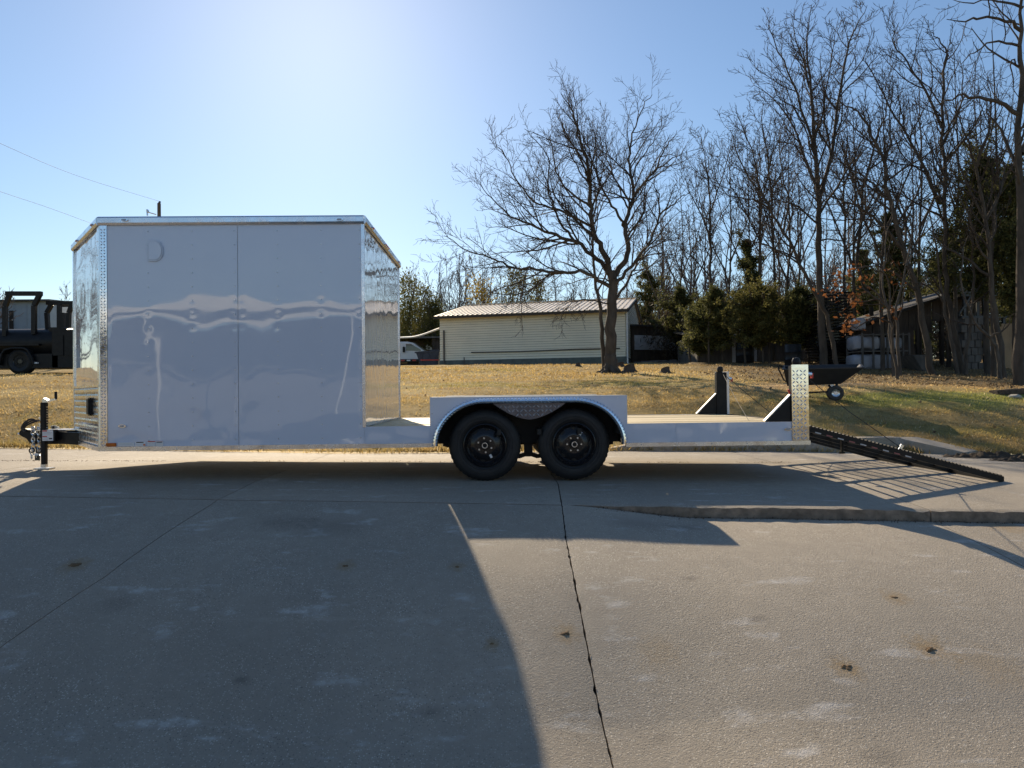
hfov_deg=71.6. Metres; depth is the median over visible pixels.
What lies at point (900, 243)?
bare tree
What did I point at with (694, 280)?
bare tree
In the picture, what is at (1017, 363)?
bare tree
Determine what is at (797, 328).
cedar tree
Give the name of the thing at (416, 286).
bare tree
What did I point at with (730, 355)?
long shed
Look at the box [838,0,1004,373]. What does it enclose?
bare tree
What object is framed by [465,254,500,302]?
bare tree
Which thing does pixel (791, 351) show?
waste drum
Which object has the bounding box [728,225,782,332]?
cedar tree
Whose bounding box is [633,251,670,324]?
cedar tree
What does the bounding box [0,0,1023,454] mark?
sky
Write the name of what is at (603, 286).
bare tree
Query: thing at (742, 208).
bare tree
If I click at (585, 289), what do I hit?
bare tree
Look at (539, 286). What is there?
leafy tree
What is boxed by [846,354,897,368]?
wrapped bundle
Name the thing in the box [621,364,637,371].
tree stump
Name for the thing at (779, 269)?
bare tree
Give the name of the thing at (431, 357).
dump bin
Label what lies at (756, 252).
bare tree
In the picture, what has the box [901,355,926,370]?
trough
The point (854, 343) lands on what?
wrapped bundle
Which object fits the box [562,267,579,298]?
bare tree
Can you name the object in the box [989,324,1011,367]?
plywood stack
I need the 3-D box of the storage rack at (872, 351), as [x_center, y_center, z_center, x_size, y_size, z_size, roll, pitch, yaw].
[15.210,-1.310,29.526,2.000,1.518,1.320,-1,-1,-1]
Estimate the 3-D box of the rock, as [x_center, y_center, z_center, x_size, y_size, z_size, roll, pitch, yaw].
[10.410,0.268,14.699,0.237,0.115,0.198,0,-1,-31]
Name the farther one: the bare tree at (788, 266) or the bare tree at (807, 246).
the bare tree at (807, 246)
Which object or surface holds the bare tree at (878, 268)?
on the lawn at (407, 410)
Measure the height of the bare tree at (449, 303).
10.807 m
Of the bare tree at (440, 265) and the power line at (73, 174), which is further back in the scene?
the bare tree at (440, 265)
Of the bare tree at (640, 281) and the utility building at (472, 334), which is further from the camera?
the bare tree at (640, 281)
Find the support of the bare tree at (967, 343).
on the lawn at (407, 410)
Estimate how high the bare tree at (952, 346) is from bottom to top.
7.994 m
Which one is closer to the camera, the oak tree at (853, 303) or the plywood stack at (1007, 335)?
the oak tree at (853, 303)
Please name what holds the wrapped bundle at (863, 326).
on the storage rack at (872, 351)
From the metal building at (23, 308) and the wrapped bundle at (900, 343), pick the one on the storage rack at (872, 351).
the wrapped bundle at (900, 343)
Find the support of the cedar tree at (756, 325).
on the lawn at (407, 410)
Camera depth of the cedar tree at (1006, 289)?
24.28 m
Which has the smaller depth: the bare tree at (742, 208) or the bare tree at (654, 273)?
the bare tree at (742, 208)
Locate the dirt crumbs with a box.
[1,460,1023,756]
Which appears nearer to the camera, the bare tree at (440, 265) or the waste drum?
the waste drum
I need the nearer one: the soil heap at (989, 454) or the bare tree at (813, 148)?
the soil heap at (989, 454)
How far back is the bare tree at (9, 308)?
54.34 m
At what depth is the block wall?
28.39 m
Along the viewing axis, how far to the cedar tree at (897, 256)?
30.13 m
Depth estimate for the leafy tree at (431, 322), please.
56.66 m
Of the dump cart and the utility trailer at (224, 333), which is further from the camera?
the dump cart
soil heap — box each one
[938,450,1022,458]
[989,455,1023,461]
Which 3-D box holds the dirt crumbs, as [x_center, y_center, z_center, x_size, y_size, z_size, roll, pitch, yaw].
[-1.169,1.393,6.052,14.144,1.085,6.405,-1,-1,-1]
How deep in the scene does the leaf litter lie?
21.87 m
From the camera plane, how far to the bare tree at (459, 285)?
70.08 m
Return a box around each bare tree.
[0,288,21,327]
[59,282,70,300]
[399,273,427,335]
[401,266,453,335]
[404,259,448,335]
[412,54,711,372]
[413,269,448,335]
[421,244,474,323]
[421,256,462,320]
[422,251,501,316]
[434,250,462,311]
[443,250,497,311]
[454,251,515,303]
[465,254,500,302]
[486,263,531,302]
[528,262,550,299]
[540,258,577,301]
[549,266,599,299]
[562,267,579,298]
[566,260,645,321]
[614,251,636,297]
[617,207,691,323]
[622,202,694,318]
[626,245,688,322]
[640,195,740,315]
[640,202,735,316]
[644,175,708,285]
[653,178,716,300]
[668,139,766,313]
[670,120,750,291]
[671,212,753,309]
[699,114,782,273]
[701,106,838,363]
[702,193,812,321]
[714,98,803,280]
[728,0,895,364]
[728,120,838,320]
[733,90,799,360]
[736,199,846,309]
[763,202,858,323]
[764,134,855,282]
[778,205,850,297]
[781,191,934,320]
[787,65,983,374]
[798,86,905,354]
[806,60,916,353]
[809,109,882,358]
[818,61,934,370]
[829,195,938,305]
[837,188,937,294]
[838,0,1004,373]
[846,196,935,304]
[847,189,898,375]
[860,102,960,296]
[862,52,971,354]
[888,40,1018,341]
[894,192,936,376]
[905,50,1023,315]
[907,186,959,374]
[908,0,1023,376]
[909,74,1023,377]
[922,190,1003,331]
[925,230,1015,378]
[934,0,1023,385]
[937,64,1022,359]
[937,159,999,374]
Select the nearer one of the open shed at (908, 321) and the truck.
the truck
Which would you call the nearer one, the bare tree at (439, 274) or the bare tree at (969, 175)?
the bare tree at (969, 175)
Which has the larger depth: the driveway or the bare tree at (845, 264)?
the bare tree at (845, 264)
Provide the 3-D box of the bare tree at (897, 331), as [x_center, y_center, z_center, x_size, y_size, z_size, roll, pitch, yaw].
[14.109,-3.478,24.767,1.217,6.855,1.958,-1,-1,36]
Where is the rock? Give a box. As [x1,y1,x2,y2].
[1008,394,1021,398]
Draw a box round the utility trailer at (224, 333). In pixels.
[18,215,1003,481]
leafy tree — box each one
[400,266,428,341]
[411,281,438,335]
[417,292,447,350]
[464,269,496,303]
[498,263,534,302]
[525,272,551,302]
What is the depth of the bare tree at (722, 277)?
56.63 m
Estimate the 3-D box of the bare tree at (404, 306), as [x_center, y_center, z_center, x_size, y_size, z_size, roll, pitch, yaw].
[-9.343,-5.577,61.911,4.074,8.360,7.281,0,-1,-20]
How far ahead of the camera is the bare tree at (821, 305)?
27.23 m
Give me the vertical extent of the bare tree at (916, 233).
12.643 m
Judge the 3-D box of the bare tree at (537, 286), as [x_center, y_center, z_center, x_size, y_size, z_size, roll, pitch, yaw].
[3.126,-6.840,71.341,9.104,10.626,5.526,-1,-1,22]
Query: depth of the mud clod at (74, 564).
4.98 m
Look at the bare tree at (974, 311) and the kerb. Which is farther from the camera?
the bare tree at (974, 311)
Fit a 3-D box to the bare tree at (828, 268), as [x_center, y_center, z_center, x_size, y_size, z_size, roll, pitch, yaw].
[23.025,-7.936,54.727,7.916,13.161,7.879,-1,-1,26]
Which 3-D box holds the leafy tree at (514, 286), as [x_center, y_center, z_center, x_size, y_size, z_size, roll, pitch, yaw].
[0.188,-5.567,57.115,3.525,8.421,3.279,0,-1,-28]
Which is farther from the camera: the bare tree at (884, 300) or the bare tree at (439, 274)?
the bare tree at (439, 274)
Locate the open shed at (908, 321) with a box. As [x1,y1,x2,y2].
[827,293,968,364]
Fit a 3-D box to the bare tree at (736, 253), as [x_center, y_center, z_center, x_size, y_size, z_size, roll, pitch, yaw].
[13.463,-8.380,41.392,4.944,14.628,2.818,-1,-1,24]
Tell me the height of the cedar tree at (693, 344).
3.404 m
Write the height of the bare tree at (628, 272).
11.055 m
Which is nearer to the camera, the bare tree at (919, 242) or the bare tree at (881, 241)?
the bare tree at (919, 242)
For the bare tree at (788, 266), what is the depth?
33.25 m
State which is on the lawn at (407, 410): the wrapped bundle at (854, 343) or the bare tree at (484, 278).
the bare tree at (484, 278)
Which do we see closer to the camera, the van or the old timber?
the old timber
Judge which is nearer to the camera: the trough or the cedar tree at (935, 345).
the trough
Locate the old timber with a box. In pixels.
[989,388,1023,394]
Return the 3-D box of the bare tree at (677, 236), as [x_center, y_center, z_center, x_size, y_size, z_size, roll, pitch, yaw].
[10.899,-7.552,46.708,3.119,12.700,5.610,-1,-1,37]
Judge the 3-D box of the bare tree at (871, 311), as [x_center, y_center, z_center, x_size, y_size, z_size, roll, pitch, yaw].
[16.358,-7.723,32.778,5.736,13.943,4.095,-1,-1,-1]
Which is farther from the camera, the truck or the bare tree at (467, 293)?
the bare tree at (467, 293)
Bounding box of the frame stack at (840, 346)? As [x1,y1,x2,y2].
[802,292,857,363]
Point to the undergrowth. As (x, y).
(671, 349)
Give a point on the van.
(408, 350)
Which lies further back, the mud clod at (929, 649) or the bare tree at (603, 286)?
the bare tree at (603, 286)
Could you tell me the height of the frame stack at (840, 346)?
3.297 m
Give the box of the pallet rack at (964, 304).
[936,292,1006,362]
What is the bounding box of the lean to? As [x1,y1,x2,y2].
[630,324,677,361]
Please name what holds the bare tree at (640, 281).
on the lawn at (407, 410)
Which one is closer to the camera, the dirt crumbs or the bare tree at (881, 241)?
the dirt crumbs
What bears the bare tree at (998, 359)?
on the lawn at (407, 410)
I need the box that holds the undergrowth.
[638,283,1005,360]
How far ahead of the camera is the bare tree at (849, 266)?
58.01 m
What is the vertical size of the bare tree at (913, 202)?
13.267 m
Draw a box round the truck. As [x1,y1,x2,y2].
[0,291,72,373]
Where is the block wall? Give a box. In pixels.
[958,317,983,368]
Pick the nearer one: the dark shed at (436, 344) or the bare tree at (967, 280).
the bare tree at (967, 280)
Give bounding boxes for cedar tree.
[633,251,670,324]
[650,280,699,344]
[674,299,733,362]
[676,282,738,362]
[704,266,789,363]
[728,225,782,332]
[758,278,845,362]
[829,248,878,317]
[857,205,932,353]
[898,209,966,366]
[905,267,945,354]
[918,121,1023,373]
[948,155,1023,351]
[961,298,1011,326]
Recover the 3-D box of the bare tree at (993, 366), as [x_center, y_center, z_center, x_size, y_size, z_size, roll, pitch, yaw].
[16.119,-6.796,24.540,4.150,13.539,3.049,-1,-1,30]
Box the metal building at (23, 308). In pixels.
[0,299,61,328]
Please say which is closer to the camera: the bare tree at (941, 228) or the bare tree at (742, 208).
the bare tree at (742, 208)
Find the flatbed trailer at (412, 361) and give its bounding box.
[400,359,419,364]
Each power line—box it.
[0,143,156,200]
[0,191,88,222]
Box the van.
[400,342,425,363]
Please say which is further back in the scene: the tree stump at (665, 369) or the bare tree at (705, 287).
the bare tree at (705, 287)
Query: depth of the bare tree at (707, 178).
38.22 m
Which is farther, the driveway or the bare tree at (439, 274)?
the bare tree at (439, 274)
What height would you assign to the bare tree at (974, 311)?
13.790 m
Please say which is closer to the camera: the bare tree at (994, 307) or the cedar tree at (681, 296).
the bare tree at (994, 307)
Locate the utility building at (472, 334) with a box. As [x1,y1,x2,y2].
[434,297,642,364]
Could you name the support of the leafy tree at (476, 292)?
on the lawn at (407, 410)
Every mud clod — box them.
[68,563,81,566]
[841,664,851,669]
[925,647,936,652]
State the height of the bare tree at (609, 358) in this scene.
13.304 m
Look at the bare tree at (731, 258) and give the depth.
42.29 m
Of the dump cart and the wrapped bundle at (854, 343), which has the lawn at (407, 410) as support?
the dump cart
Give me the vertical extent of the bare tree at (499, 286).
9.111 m
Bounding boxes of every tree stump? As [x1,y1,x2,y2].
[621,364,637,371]
[658,366,670,372]
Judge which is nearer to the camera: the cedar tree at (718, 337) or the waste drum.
the waste drum
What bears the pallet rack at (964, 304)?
on the lawn at (407, 410)
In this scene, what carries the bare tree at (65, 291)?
on the lawn at (407, 410)
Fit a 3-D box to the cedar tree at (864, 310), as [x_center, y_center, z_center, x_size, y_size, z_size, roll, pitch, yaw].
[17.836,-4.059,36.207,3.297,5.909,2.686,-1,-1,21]
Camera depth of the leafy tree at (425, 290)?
59.62 m
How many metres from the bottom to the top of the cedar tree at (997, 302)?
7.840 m
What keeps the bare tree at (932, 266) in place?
on the lawn at (407, 410)
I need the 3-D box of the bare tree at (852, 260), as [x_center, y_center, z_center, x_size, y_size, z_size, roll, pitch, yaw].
[15.008,-6.949,31.499,4.743,12.540,3.199,-1,-1,36]
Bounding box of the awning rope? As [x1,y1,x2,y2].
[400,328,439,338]
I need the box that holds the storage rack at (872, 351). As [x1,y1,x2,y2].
[846,333,910,368]
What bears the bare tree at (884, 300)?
on the lawn at (407, 410)
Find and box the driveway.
[0,448,1023,767]
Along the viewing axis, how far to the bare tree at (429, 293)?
59.99 m
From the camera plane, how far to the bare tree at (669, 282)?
57.93 m
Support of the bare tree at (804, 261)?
on the lawn at (407, 410)
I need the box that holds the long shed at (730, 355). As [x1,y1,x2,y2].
[673,332,817,362]
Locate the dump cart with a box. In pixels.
[778,364,864,400]
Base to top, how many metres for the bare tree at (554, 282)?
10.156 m
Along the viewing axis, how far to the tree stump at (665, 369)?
25.59 m
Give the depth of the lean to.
43.09 m
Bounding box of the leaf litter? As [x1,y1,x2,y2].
[3,369,1021,435]
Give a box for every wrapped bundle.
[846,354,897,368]
[847,336,879,350]
[851,318,865,330]
[876,337,901,350]
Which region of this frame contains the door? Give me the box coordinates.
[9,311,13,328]
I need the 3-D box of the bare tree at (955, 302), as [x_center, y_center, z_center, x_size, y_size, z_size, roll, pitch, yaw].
[18.088,-7.299,28.487,7.036,13.855,3.107,0,-1,-30]
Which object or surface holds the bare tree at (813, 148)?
on the lawn at (407, 410)
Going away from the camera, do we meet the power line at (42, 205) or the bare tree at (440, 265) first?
the power line at (42, 205)
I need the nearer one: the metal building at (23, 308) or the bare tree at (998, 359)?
the bare tree at (998, 359)
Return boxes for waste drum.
[784,344,801,364]
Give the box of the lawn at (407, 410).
[0,359,1023,452]
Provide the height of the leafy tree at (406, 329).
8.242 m
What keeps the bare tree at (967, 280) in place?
on the lawn at (407, 410)
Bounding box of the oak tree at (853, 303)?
[812,261,906,379]
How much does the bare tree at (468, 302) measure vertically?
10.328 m
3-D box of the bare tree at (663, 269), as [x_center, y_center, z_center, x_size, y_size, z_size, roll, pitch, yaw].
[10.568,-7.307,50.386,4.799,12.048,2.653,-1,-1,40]
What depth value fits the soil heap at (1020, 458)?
9.62 m
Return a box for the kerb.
[610,436,978,454]
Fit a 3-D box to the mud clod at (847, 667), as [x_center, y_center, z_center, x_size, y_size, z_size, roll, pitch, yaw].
[1.793,1.519,3.811,0.056,0.021,0.054,-1,-1,28]
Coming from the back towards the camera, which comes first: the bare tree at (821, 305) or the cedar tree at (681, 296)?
the cedar tree at (681, 296)
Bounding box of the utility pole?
[146,201,160,215]
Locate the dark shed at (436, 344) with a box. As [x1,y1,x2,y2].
[400,336,439,364]
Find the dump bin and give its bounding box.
[415,350,439,364]
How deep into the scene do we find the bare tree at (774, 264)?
36.31 m
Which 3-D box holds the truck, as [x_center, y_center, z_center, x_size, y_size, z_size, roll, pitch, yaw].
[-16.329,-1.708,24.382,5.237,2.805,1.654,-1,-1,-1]
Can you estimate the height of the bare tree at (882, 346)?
12.371 m

